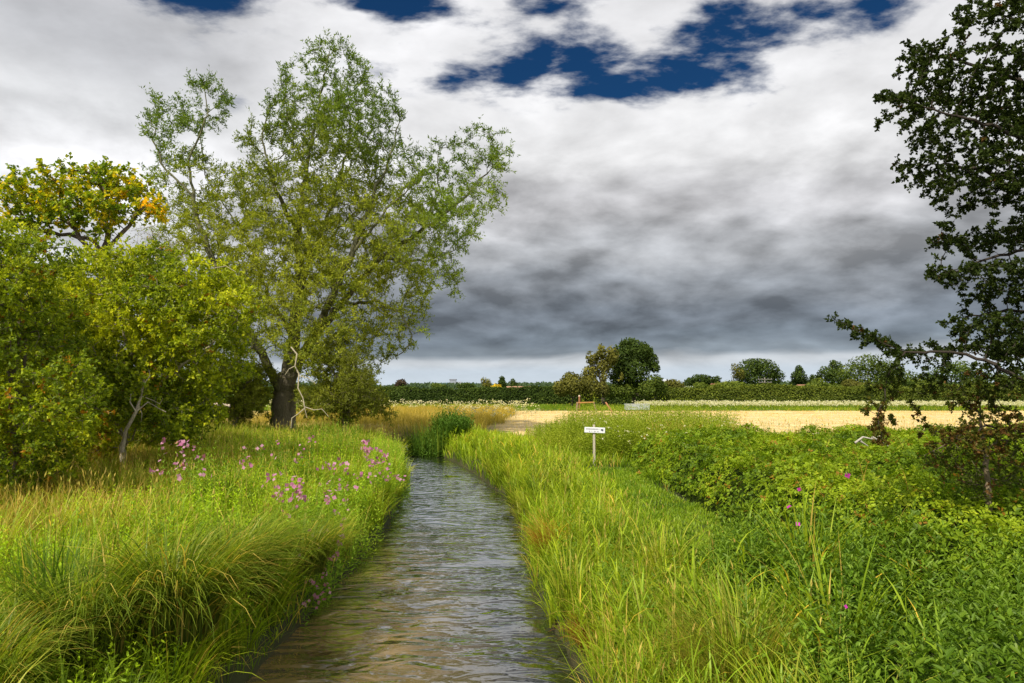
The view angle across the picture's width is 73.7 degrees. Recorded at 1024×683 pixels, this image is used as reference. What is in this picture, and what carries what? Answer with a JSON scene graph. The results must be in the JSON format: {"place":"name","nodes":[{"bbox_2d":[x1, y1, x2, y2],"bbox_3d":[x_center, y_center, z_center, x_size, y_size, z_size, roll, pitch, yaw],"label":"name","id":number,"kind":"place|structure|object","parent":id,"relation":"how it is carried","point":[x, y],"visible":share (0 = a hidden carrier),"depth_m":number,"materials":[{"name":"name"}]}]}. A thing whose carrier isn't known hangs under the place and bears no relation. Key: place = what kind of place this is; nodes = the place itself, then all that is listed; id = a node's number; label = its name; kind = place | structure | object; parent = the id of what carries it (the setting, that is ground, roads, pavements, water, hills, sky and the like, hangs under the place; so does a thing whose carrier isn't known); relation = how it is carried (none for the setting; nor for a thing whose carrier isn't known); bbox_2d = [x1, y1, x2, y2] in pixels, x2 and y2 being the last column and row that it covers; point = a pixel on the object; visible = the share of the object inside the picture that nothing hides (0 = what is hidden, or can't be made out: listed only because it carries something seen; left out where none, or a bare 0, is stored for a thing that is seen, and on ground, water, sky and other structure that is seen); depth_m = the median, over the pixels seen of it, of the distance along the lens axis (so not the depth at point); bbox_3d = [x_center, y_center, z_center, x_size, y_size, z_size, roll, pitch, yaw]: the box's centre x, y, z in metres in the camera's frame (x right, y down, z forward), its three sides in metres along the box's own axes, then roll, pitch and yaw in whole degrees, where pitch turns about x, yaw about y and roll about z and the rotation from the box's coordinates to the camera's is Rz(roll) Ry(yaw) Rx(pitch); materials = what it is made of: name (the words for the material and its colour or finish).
{"place":"outdoors","nodes":[
{"label":"outdoors","id":0,"kind":"place"},
{"bbox_2d":[11,420,413,537],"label":"grass","id":1,"kind":"structure","parent":0,"point":[269,426],"depth_m":18.70,"materials":[{"name":"green plant"}]},
{"bbox_2d":[244,443,585,682],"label":"stream water","id":2,"kind":"structure","parent":0,"point":[427,593],"depth_m":9.26,"materials":[{"name":"grey liquid"}]},
{"bbox_2d":[0,0,1023,385],"label":"sky","id":3,"kind":"structure","parent":0,"point":[704,183],"materials":[{"name":"grey"}]},
{"bbox_2d":[4,404,1023,682],"bbox_3d":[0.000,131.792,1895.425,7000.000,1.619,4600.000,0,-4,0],"label":"ground","id":4,"kind":"structure","parent":0,"point":[238,676],"depth_m":15.22,"materials":[{"name":"soil"}]},
{"bbox_2d":[0,214,114,493],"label":"elder bush","id":5,"kind":"object","parent":4,"relation":"on","point":[18,414],"visible":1,"depth_m":11.96,"materials":[{"name":"green plant"}]},
{"bbox_2d":[0,507,119,624],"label":"reed clump","id":6,"kind":"object","parent":4,"relation":"on","point":[30,562],"visible":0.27,"depth_m":6.22,"materials":[{"name":"green plant"}]},
{"bbox_2d":[0,572,129,682],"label":"sedge tussock","id":7,"kind":"object","parent":4,"relation":"on","point":[12,663],"visible":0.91,"depth_m":5.04,"materials":[{"name":"green plant"}]},
{"bbox_2d":[0,152,169,286],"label":"maple tree","id":8,"kind":"object","parent":4,"relation":"on","point":[111,208],"visible":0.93,"depth_m":24.76,"materials":[{"name":"yellow plant"}]},
{"bbox_2d":[0,516,221,666],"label":"sedge tussock","id":9,"kind":"object","parent":4,"relation":"on","point":[116,623],"visible":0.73,"depth_m":5.65,"materials":[{"name":"green plant"}]},
{"bbox_2d":[0,260,233,447],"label":"hedge bush","id":10,"kind":"object","parent":4,"relation":"on","point":[144,429],"depth_m":20.09,"materials":[{"name":"green plant"}]},
{"bbox_2d":[0,433,256,566],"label":"dry grass","id":11,"kind":"structure","parent":4,"relation":"on","point":[44,500],"depth_m":11.70,"materials":[{"name":"green plant"}]},
{"bbox_2d":[13,233,267,466],"bbox_3d":[-8.658,0.342,15.774,6.335,5.856,3.691,0,-4,0],"label":"hawthorn tree","id":12,"kind":"object","parent":4,"relation":"on","point":[178,325],"visible":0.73,"depth_m":15.30,"materials":[{"name":"green plant"}]},
{"bbox_2d":[62,266,235,452],"bbox_3d":[-8.366,0.296,14.616,4.904,4.141,0.501,0,-4,0],"label":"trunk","id":13,"kind":"object","parent":12,"relation":"attached to","point":[127,427],"visible":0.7,"depth_m":14.53,"materials":[{"name":"grey plant"}]},
{"bbox_2d":[1,497,321,647],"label":"sedge tussock","id":14,"kind":"object","parent":4,"relation":"on","point":[201,619],"visible":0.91,"depth_m":6.13,"materials":[{"name":"green plant"}]},
{"bbox_2d":[126,222,214,387],"bbox_3d":[-12.002,-0.302,24.048,3.737,7.990,3.801,2,-4,-25],"label":"thorn bush","id":15,"kind":"object","parent":4,"relation":"on","point":[158,234],"visible":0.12,"depth_m":24.03,"materials":[{"name":"green plant"}]},
{"bbox_2d":[158,437,194,494],"bbox_3d":[-6.155,2.411,12.370,0.530,1.390,0.725,0,-4,0],"label":"willowherb","id":16,"kind":"object","parent":4,"relation":"on","point":[164,441],"visible":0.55,"depth_m":12.38,"materials":[{"name":"pink plant"}]},
{"bbox_2d":[149,440,211,505],"bbox_3d":[-5.596,2.326,11.470,0.800,1.408,1.667,3,-5,-35],"label":"willowherb","id":17,"kind":"object","parent":4,"relation":"on","point":[181,443],"visible":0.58,"depth_m":11.33,"materials":[{"name":"pink plant"}]},
{"bbox_2d":[115,613,262,682],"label":"reed clump","id":18,"kind":"object","parent":4,"relation":"on","point":[182,674],"visible":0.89,"depth_m":5.97,"materials":[{"name":"green plant"}]},
{"bbox_2d":[0,459,387,682],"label":"grass","id":19,"kind":"structure","parent":4,"relation":"on","point":[306,591],"depth_m":7.67,"materials":[{"name":"green plant"}]},
{"bbox_2d":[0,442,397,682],"bbox_3d":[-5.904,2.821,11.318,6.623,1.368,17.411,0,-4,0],"label":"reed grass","id":20,"kind":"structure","parent":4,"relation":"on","point":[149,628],"depth_m":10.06,"materials":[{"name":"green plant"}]},
{"bbox_2d":[0,418,404,607],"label":"seed grass","id":21,"kind":"structure","parent":4,"relation":"on","point":[221,430],"depth_m":12.24,"materials":[{"name":"green plant"}]},
{"bbox_2d":[0,431,405,682],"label":"herb patch","id":22,"kind":"object","parent":4,"relation":"on","point":[125,680],"visible":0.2,"depth_m":9.42,"materials":[{"name":"green plant"}]},
{"bbox_2d":[0,421,416,682],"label":"grass clumps","id":23,"kind":"object","parent":4,"relation":"on","point":[233,435],"visible":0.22,"depth_m":11.06,"materials":[{"name":"green plant"}]},
{"bbox_2d":[182,356,281,429],"bbox_3d":[-12.885,2.353,30.587,5.011,3.812,3.951,1,-4,-19],"label":"willow scrub","id":24,"kind":"object","parent":4,"relation":"on","point":[257,402],"visible":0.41,"depth_m":30.09,"materials":[{"name":"green plant"}]},
{"bbox_2d":[77,410,402,627],"bbox_3d":[-4.883,3.009,16.665,4.570,2.183,19.133,1,-4,-9],"label":"herb patch","id":25,"kind":"object","parent":4,"relation":"on","point":[260,459],"visible":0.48,"depth_m":12.56,"materials":[{"name":"green plant"}]},
{"bbox_2d":[149,494,336,597],"bbox_3d":[-2.996,2.332,7.798,2.168,1.066,2.304,0,-4,0],"label":"sedge tussock","id":26,"kind":"object","parent":4,"relation":"on","point":[278,555],"visible":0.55,"depth_m":7.75,"materials":[{"name":"green plant"}]},
{"bbox_2d":[238,440,279,482],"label":"willowherb","id":27,"kind":"object","parent":4,"relation":"on","point":[257,448],"visible":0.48,"depth_m":13.71,"materials":[{"name":"pink plant"}]},
{"bbox_2d":[239,456,302,545],"bbox_3d":[-3.462,2.461,9.706,0.992,1.609,0.748,0,-4,0],"label":"willowherb","id":28,"kind":"object","parent":4,"relation":"on","point":[281,493],"visible":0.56,"depth_m":9.75,"materials":[{"name":"pink plant"}]},
{"bbox_2d":[246,546,324,626],"bbox_3d":[-2.743,2.883,7.997,1.035,0.894,1.233,0,-4,0],"label":"reed clump","id":29,"kind":"object","parent":4,"relation":"on","point":[282,599],"visible":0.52,"depth_m":8.02,"materials":[{"name":"green plant"}]},
{"bbox_2d":[293,435,315,486],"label":"willowherb","id":30,"kind":"object","parent":4,"relation":"on","point":[313,436],"visible":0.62,"depth_m":14.39,"materials":[{"name":"green plant"}]},
{"bbox_2d":[103,401,515,435],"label":"meadow grass","id":31,"kind":"structure","parent":4,"relation":"on","point":[411,415],"depth_m":43.20,"materials":[{"name":"plant"}]},
{"bbox_2d":[298,553,330,628],"bbox_3d":[-2.636,3.288,8.917,0.376,1.169,0.923,0,-4,0],"label":"willowherb","id":32,"kind":"object","parent":4,"relation":"on","point":[317,597],"visible":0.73,"depth_m":9.01,"materials":[{"name":"green plant"}]},
{"bbox_2d":[288,478,344,612],"bbox_3d":[-2.692,2.979,9.774,0.739,2.113,1.318,-1,-4,18],"label":"willowherb","id":33,"kind":"object","parent":4,"relation":"on","point":[290,499],"visible":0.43,"depth_m":9.62,"materials":[{"name":"green plant"}]},
{"bbox_2d":[266,505,377,576],"bbox_3d":[-2.776,2.687,9.281,1.896,0.859,1.906,0,-4,0],"label":"sedge tussock","id":34,"kind":"object","parent":4,"relation":"on","point":[323,557],"visible":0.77,"depth_m":9.10,"materials":[{"name":"green plant"}]},
{"bbox_2d":[136,26,519,429],"bbox_3d":[-8.943,-5.138,32.258,18.754,19.797,9.249,0,-4,0],"label":"willow tree","id":35,"kind":"object","parent":4,"relation":"on","point":[378,250],"visible":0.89,"depth_m":31.17,"materials":[{"name":"green plant"}]},
{"bbox_2d":[248,428,414,606],"bbox_3d":[-3.421,3.475,17.088,1.839,2.506,15.788,0,-4,-5],"label":"herb patch","id":36,"kind":"object","parent":4,"relation":"on","point":[359,508],"visible":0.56,"depth_m":12.43,"materials":[{"name":"green plant"}]},
{"bbox_2d":[322,478,359,561],"bbox_3d":[-2.869,3.118,11.425,0.496,1.704,0.647,-1,-4,18],"label":"willowherb","id":37,"kind":"object","parent":4,"relation":"on","point":[339,488],"visible":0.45,"depth_m":11.38,"materials":[{"name":"green plant"}]},
{"bbox_2d":[288,321,398,432],"bbox_3d":[-7.093,1.629,29.479,4.549,5.383,3.633,-2,-4,21],"label":"willow scrub","id":38,"kind":"object","parent":4,"relation":"on","point":[349,387],"visible":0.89,"depth_m":28.95,"materials":[{"name":"green plant"}]},
{"bbox_2d":[316,457,376,531],"bbox_3d":[-3.133,2.932,12.821,1.091,1.554,0.758,1,-4,-18],"label":"willowherb","id":39,"kind":"object","parent":4,"relation":"on","point":[345,470],"visible":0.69,"depth_m":12.71,"materials":[{"name":"pink plant"}]},
{"bbox_2d":[361,440,389,498],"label":"willowherb","id":40,"kind":"object","parent":4,"relation":"on","point":[366,450],"visible":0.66,"depth_m":15.29,"materials":[{"name":"pink plant"}]},
{"bbox_2d":[368,460,405,514],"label":"willowherb","id":41,"kind":"object","parent":4,"relation":"on","point":[397,478],"visible":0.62,"depth_m":15.78,"materials":[{"name":"pink plant"}]},
{"bbox_2d":[394,379,407,386],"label":"copper tree","id":42,"kind":"object","parent":4,"relation":"on","point":[400,382],"visible":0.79,"depth_m":129.08,"materials":[{"name":"brown plant"}]},
{"bbox_2d":[266,398,539,411],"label":"cow parsley","id":43,"kind":"object","parent":4,"relation":"on","point":[499,401],"visible":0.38,"depth_m":59.58,"materials":[{"name":"white plant"}]},
{"bbox_2d":[397,403,477,456],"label":"waterside plant","id":44,"kind":"object","parent":4,"relation":"on","point":[425,446],"visible":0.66,"depth_m":30.26,"materials":[{"name":"green plant"}]},
{"bbox_2d":[431,383,445,387],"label":"shade tree","id":45,"kind":"object","parent":4,"relation":"on","point":[433,385],"visible":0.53,"depth_m":168.62,"materials":[{"name":"green plant"}]},
{"bbox_2d":[253,384,646,403],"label":"field hedge","id":46,"kind":"object","parent":4,"relation":"on","point":[540,394],"visible":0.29,"depth_m":93.19,"materials":[{"name":"green plant"}]},
{"bbox_2d":[456,382,475,388],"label":"shade tree","id":47,"kind":"object","parent":4,"relation":"on","point":[464,384],"visible":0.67,"depth_m":168.22,"materials":[{"name":"green plant"}]},
{"bbox_2d":[480,377,490,386],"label":"open tree","id":48,"kind":"object","parent":4,"relation":"on","point":[486,383],"visible":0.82,"depth_m":139.35,"materials":[{"name":"green plant"}]},
{"bbox_2d":[447,403,540,425],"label":"cow parsley","id":49,"kind":"object","parent":4,"relation":"on","point":[474,408],"visible":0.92,"depth_m":41.49,"materials":[{"name":"white plant"}]},
{"bbox_2d":[498,376,506,387],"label":"conifer","id":50,"kind":"object","parent":4,"relation":"on","point":[501,381],"visible":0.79,"depth_m":149.16,"materials":[{"name":"green plant"}]},
{"bbox_2d":[509,378,518,385],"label":"conifer","id":51,"kind":"object","parent":4,"relation":"on","point":[513,382],"visible":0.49,"depth_m":149.31,"materials":[{"name":"green plant"}]},
{"bbox_2d":[513,508,578,561],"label":"rusty tuft","id":52,"kind":"object","parent":4,"relation":"on","point":[540,535],"visible":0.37,"depth_m":10.33,"materials":[{"name":"green plant"}]},
{"bbox_2d":[435,427,675,535],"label":"grass","id":53,"kind":"structure","parent":4,"relation":"on","point":[615,459],"depth_m":20.57,"materials":[{"name":"green plant"}]},
{"bbox_2d":[552,371,609,405],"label":"round bush","id":54,"kind":"object","parent":4,"relation":"on","point":[572,385],"visible":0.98,"depth_m":79.23,"materials":[{"name":"green plant"}]},
{"bbox_2d":[550,607,612,653],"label":"rusty tuft","id":55,"kind":"object","parent":4,"relation":"on","point":[575,636],"visible":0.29,"depth_m":7.37,"materials":[{"name":"green plant"}]},
{"bbox_2d":[576,395,596,410],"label":"timber frame","id":56,"kind":"object","parent":4,"relation":"on","point":[578,404],"visible":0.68,"depth_m":65.69,"materials":[{"name":"brown wood"}]},
{"bbox_2d":[584,425,604,465],"bbox_3d":[2.340,3.042,19.317,0.585,1.372,0.102,0,-4,0],"label":"signpost","id":57,"kind":"object","parent":4,"relation":"on","point":[593,429],"visible":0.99,"depth_m":19.31,"materials":[{"name":"white wood"}]},
{"bbox_2d":[581,343,623,404],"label":"open tree","id":58,"kind":"object","parent":4,"relation":"on","point":[604,363],"visible":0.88,"depth_m":82.61,"materials":[{"name":"green plant"}]},
{"bbox_2d":[259,380,988,388],"bbox_3d":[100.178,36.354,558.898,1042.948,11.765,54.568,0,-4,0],"label":"woodland","id":59,"kind":"object","parent":4,"relation":"on","point":[448,385],"visible":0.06,"depth_m":542.20,"materials":[{"name":"green plant"}]},
{"bbox_2d":[444,423,822,682],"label":"reed grass","id":60,"kind":"structure","parent":4,"relation":"on","point":[571,511],"depth_m":8.87,"materials":[{"name":"green plant"}]},
{"bbox_2d":[607,337,660,403],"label":"tree","id":61,"kind":"object","parent":4,"relation":"on","point":[635,354],"visible":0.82,"depth_m":85.00,"materials":[{"name":"green plant"}]},
{"bbox_2d":[525,392,745,460],"bbox_3d":[5.053,2.878,25.075,9.147,2.234,10.383,0,-4,0],"label":"herb patch","id":62,"kind":"object","parent":4,"relation":"on","point":[572,432],"visible":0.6,"depth_m":23.21,"materials":[{"name":"green plant"}]},
{"bbox_2d":[605,374,667,400],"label":"round bush","id":63,"kind":"object","parent":4,"relation":"on","point":[651,387],"visible":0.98,"depth_m":83.41,"materials":[{"name":"green plant"}]},
{"bbox_2d":[624,404,649,409],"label":"water trough","id":64,"kind":"object","parent":4,"relation":"on","point":[635,405],"visible":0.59,"depth_m":65.42,"materials":[{"name":"metal"}]},
{"bbox_2d":[259,403,1023,410],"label":"meadow grass","id":65,"kind":"structure","parent":4,"relation":"on","point":[557,406],"depth_m":72.08,"materials":[{"name":"green plant"}]},
{"bbox_2d":[522,437,815,682],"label":"herb patch","id":66,"kind":"object","parent":4,"relation":"on","point":[744,604],"visible":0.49,"depth_m":6.33,"materials":[{"name":"green plant"}]},
{"bbox_2d":[503,486,837,682],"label":"grass","id":67,"kind":"structure","parent":4,"relation":"on","point":[619,667],"depth_m":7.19,"materials":[{"name":"green plant"}]},
{"bbox_2d":[665,379,685,387],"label":"garden bush","id":68,"kind":"object","parent":4,"relation":"on","point":[673,383],"visible":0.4,"depth_m":110.83,"materials":[{"name":"green plant"}]},
{"bbox_2d":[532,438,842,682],"bbox_3d":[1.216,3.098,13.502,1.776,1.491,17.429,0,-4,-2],"label":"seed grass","id":69,"kind":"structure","parent":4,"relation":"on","point":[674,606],"depth_m":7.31,"materials":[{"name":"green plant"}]},
{"bbox_2d":[515,463,870,682],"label":"grass clumps","id":70,"kind":"object","parent":4,"relation":"on","point":[552,619],"visible":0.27,"depth_m":7.97,"materials":[{"name":"green plant"}]},
{"bbox_2d":[686,382,709,389],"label":"garden bush","id":71,"kind":"object","parent":4,"relation":"on","point":[698,385],"visible":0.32,"depth_m":119.33,"materials":[{"name":"green plant"}]},
{"bbox_2d":[684,374,720,385],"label":"shade tree","id":72,"kind":"object","parent":4,"relation":"on","point":[701,378],"visible":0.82,"depth_m":168.91,"materials":[{"name":"green plant"}]},
{"bbox_2d":[467,429,939,682],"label":"grass clumps","id":73,"kind":"object","parent":4,"relation":"on","point":[515,495],"visible":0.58,"depth_m":8.20,"materials":[{"name":"green plant"}]},
{"bbox_2d":[586,415,828,469],"bbox_3d":[6.745,3.055,21.334,8.488,1.309,9.172,0,-4,0],"label":"cow parsley","id":74,"kind":"object","parent":4,"relation":"on","point":[722,425],"visible":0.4,"depth_m":20.46,"materials":[{"name":"white plant"}]},
{"bbox_2d":[710,380,747,386],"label":"garden bush","id":75,"kind":"object","parent":4,"relation":"on","point":[729,383],"visible":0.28,"depth_m":114.58,"materials":[{"name":"green plant"}]},
{"bbox_2d":[731,364,744,380],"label":"open tree","id":76,"kind":"object","parent":4,"relation":"on","point":[740,374],"visible":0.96,"depth_m":147.50,"materials":[{"name":"green plant"}]},
{"bbox_2d":[493,410,1023,435],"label":"stubble","id":77,"kind":"object","parent":4,"relation":"on","point":[774,412],"visible":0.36,"depth_m":52.90,"materials":[{"name":"beige plant"}]},
{"bbox_2d":[734,358,785,384],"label":"shade tree","id":78,"kind":"object","parent":4,"relation":"on","point":[752,374],"visible":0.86,"depth_m":148.63,"materials":[{"name":"green plant"}]},
{"bbox_2d":[758,377,771,382],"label":"telegraph pole","id":79,"kind":"object","parent":4,"relation":"on","point":[764,379],"visible":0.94,"depth_m":117.62,"materials":[{"name":"grey wood"}]},
{"bbox_2d":[564,496,1003,682],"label":"herb patch","id":80,"kind":"object","parent":4,"relation":"on","point":[780,617],"visible":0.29,"depth_m":6.47,"materials":[{"name":"green plant"}]},
{"bbox_2d":[789,365,807,385],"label":"conifer","id":81,"kind":"object","parent":4,"relation":"on","point":[798,374],"visible":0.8,"depth_m":153.81,"materials":[{"name":"green plant"}]},
{"bbox_2d":[723,474,881,599],"bbox_3d":[3.111,2.045,7.099,1.315,1.349,1.640,2,-5,-32],"label":"reed clump","id":82,"kind":"object","parent":4,"relation":"on","point":[814,542],"visible":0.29,"depth_m":6.96,"materials":[{"name":"green plant"}]},
{"bbox_2d":[595,490,1023,682],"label":"reed grass","id":83,"kind":"structure","parent":4,"relation":"on","point":[903,582],"depth_m":5.83,"materials":[{"name":"green plant"}]},
{"bbox_2d":[787,488,853,682],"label":"willowherb","id":84,"kind":"object","parent":4,"relation":"on","point":[822,616],"visible":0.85,"depth_m":4.85,"materials":[{"name":"green plant"}]},
{"bbox_2d":[802,377,841,386],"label":"garden bush","id":85,"kind":"object","parent":4,"relation":"on","point":[821,382],"visible":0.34,"depth_m":117.36,"materials":[{"name":"green plant"}]},
{"bbox_2d":[622,413,1023,667],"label":"bramble thicket","id":86,"kind":"object","parent":4,"relation":"on","point":[735,465],"visible":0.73,"depth_m":10.47,"materials":[{"name":"green plant"}]},
{"bbox_2d":[854,436,887,445],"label":"fallen branch","id":87,"kind":"object","parent":86,"relation":"on","point":[861,438],"visible":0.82,"depth_m":11.40,"materials":[{"name":"white wood"}]},
{"bbox_2d":[792,469,862,615],"bbox_3d":[2.729,1.869,5.877,0.513,1.589,0.368,-3,-5,34],"label":"willowherb","id":88,"kind":"object","parent":4,"relation":"on","point":[847,475],"visible":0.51,"depth_m":5.82,"materials":[{"name":"green plant"}]},
{"bbox_2d":[632,400,1023,408],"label":"cow parsley","id":89,"kind":"object","parent":4,"relation":"on","point":[1019,403],"visible":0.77,"depth_m":73.96,"materials":[{"name":"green plant"}]},
{"bbox_2d":[807,360,850,384],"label":"shade tree","id":90,"kind":"object","parent":4,"relation":"on","point":[831,375],"visible":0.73,"depth_m":149.08,"materials":[{"name":"green plant"}]},
{"bbox_2d":[733,522,934,677],"bbox_3d":[2.612,2.080,5.367,1.530,1.149,1.459,0,-4,0],"label":"reed clump","id":91,"kind":"object","parent":4,"relation":"on","point":[857,619],"visible":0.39,"depth_m":5.43,"materials":[{"name":"green plant"}]},
{"bbox_2d":[647,382,1023,404],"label":"field hedge","id":92,"kind":"object","parent":4,"relation":"on","point":[765,391],"visible":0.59,"depth_m":91.20,"materials":[{"name":"green plant"}]},
{"bbox_2d":[839,379,864,386],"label":"garden bush","id":93,"kind":"object","parent":4,"relation":"on","point":[849,382],"visible":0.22,"depth_m":120.02,"materials":[{"name":"green plant"}]},
{"bbox_2d":[680,480,1023,682],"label":"herb patch","id":94,"kind":"object","parent":4,"relation":"on","point":[1004,651],"visible":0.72,"depth_m":5.60,"materials":[{"name":"green plant"}]},
{"bbox_2d":[837,353,918,384],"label":"shade tree","id":95,"kind":"object","parent":4,"relation":"on","point":[874,375],"visible":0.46,"depth_m":139.19,"materials":[{"name":"green plant"}]},
{"bbox_2d":[874,378,914,386],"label":"garden bush","id":96,"kind":"object","parent":4,"relation":"on","point":[908,381],"visible":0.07,"depth_m":123.12,"materials":[{"name":"green plant"}]},
{"bbox_2d":[823,0,1023,462],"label":"hawthorn tree","id":97,"kind":"object","parent":4,"relation":"on","point":[1007,347],"visible":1,"depth_m":7.18,"materials":[{"name":"green plant"}]},
{"bbox_2d":[910,378,943,384],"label":"garden bush","id":98,"kind":"object","parent":4,"relation":"on","point":[923,381],"visible":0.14,"depth_m":125.50,"materials":[{"name":"green plant"}]},
{"bbox_2d":[916,360,1023,384],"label":"shade tree","id":99,"kind":"object","parent":4,"relation":"on","point":[962,369],"visible":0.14,"depth_m":133.28,"materials":[{"name":"green plant"}]},
{"bbox_2d":[917,342,1023,525],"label":"thorn sapling","id":100,"kind":"object","parent":4,"relation":"on","point":[987,487],"visible":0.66,"depth_m":7.70,"materials":[{"name":"green plant"}]},
{"bbox_2d":[582,465,766,560],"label":"path grass","id":101,"kind":"structure","parent":0,"point":[648,489],"depth_m":12.57,"materials":[{"name":"green plant"}]},
{"bbox_2d":[638,415,1015,446],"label":"seed grass","id":102,"kind":"structure","parent":0,"point":[789,425],"depth_m":21.41,"materials":[{"name":"plant"}]}
]}

